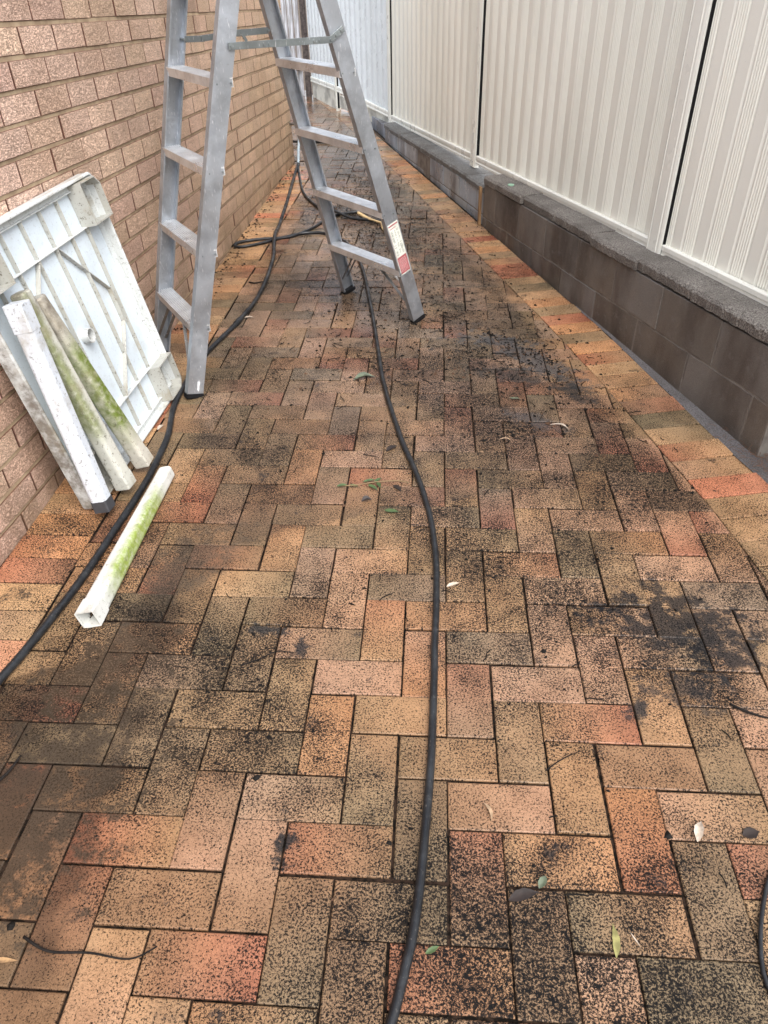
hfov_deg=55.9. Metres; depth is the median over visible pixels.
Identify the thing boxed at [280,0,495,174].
ground
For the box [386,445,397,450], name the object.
leaf
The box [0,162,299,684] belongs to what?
garden hose
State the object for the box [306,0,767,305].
steel fence
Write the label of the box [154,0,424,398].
step ladder
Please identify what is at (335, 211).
garden hose
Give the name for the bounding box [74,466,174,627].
plastic tube
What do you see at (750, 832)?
leaf
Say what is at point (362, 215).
stick
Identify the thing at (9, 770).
twig
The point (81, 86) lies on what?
brick wall
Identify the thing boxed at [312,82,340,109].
concrete plinth
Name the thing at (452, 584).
leaf
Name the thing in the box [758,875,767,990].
cable
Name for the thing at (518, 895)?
leaf
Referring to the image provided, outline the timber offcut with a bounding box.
[477,186,481,224]
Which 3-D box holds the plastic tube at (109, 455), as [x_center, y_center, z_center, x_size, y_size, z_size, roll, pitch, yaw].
[-1.006,-0.377,2.375,0.060,0.712,0.060,-6,35,18]
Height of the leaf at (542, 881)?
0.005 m
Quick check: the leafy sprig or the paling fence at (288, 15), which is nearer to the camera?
the leafy sprig
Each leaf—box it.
[354,372,374,379]
[361,495,370,501]
[384,508,397,511]
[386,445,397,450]
[425,946,438,953]
[446,582,457,586]
[484,803,492,820]
[508,888,537,901]
[538,876,546,888]
[612,925,620,957]
[694,822,703,841]
[742,827,758,838]
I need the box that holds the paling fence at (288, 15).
[280,0,304,95]
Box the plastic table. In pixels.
[0,172,181,509]
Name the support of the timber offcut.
on the brick paving
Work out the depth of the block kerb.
7.94 m
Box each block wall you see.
[384,122,494,223]
[482,174,767,458]
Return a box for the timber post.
[299,0,311,96]
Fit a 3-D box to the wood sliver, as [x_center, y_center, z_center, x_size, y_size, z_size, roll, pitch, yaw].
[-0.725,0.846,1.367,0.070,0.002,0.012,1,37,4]
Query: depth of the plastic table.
2.63 m
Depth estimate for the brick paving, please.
1.88 m
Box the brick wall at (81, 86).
[0,0,294,565]
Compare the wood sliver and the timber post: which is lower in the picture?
the wood sliver
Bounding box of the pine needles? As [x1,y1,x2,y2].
[711,424,767,477]
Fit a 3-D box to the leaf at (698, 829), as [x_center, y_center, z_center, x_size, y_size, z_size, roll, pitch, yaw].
[0.668,0.675,1.537,0.020,0.010,0.052,15,40,20]
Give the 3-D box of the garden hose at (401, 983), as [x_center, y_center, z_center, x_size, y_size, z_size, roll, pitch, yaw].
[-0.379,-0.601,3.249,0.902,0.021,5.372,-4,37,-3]
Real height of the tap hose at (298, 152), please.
0.270 m
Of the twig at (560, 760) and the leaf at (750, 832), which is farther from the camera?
the twig at (560, 760)
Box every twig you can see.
[0,755,20,780]
[22,935,156,959]
[242,651,294,665]
[545,751,579,770]
[729,702,767,718]
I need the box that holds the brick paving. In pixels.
[0,90,767,1023]
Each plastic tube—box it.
[2,299,115,513]
[10,289,135,490]
[34,294,153,468]
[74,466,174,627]
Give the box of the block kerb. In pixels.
[371,116,386,137]
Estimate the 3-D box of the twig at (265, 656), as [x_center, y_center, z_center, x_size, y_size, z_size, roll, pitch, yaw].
[-0.314,0.389,1.955,0.144,0.006,0.023,-11,38,-12]
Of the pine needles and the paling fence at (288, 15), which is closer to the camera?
the pine needles
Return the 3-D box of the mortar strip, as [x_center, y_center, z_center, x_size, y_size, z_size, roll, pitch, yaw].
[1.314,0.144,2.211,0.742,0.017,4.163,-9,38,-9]
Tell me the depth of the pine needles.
2.63 m
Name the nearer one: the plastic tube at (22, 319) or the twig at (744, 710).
the twig at (744, 710)
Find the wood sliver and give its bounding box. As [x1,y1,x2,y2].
[0,957,16,962]
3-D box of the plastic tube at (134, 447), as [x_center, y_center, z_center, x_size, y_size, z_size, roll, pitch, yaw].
[-0.990,-0.426,2.475,0.060,0.675,0.060,-11,40,15]
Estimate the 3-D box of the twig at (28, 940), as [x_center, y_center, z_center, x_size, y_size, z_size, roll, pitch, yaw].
[-0.566,0.832,1.380,0.267,0.007,0.030,2,37,4]
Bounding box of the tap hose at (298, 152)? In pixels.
[297,136,299,162]
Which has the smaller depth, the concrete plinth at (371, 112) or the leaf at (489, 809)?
the leaf at (489, 809)
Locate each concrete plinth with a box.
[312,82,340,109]
[339,95,387,122]
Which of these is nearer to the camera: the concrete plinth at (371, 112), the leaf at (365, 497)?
the leaf at (365, 497)
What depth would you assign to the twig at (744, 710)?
1.77 m
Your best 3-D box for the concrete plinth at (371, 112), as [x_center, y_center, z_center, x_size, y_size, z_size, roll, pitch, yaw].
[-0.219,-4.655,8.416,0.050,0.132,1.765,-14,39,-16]
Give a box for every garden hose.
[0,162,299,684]
[234,211,439,1023]
[298,165,380,220]
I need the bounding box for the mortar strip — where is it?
[576,306,767,483]
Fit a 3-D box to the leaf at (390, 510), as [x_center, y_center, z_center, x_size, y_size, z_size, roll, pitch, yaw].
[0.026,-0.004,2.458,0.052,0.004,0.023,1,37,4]
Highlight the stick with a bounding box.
[357,211,383,230]
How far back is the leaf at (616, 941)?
1.37 m
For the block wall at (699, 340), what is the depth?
3.16 m
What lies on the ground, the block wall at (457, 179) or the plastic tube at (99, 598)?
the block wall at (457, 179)
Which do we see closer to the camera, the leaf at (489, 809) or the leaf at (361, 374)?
the leaf at (489, 809)
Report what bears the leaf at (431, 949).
on the brick paving
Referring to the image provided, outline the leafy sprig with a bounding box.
[337,478,408,489]

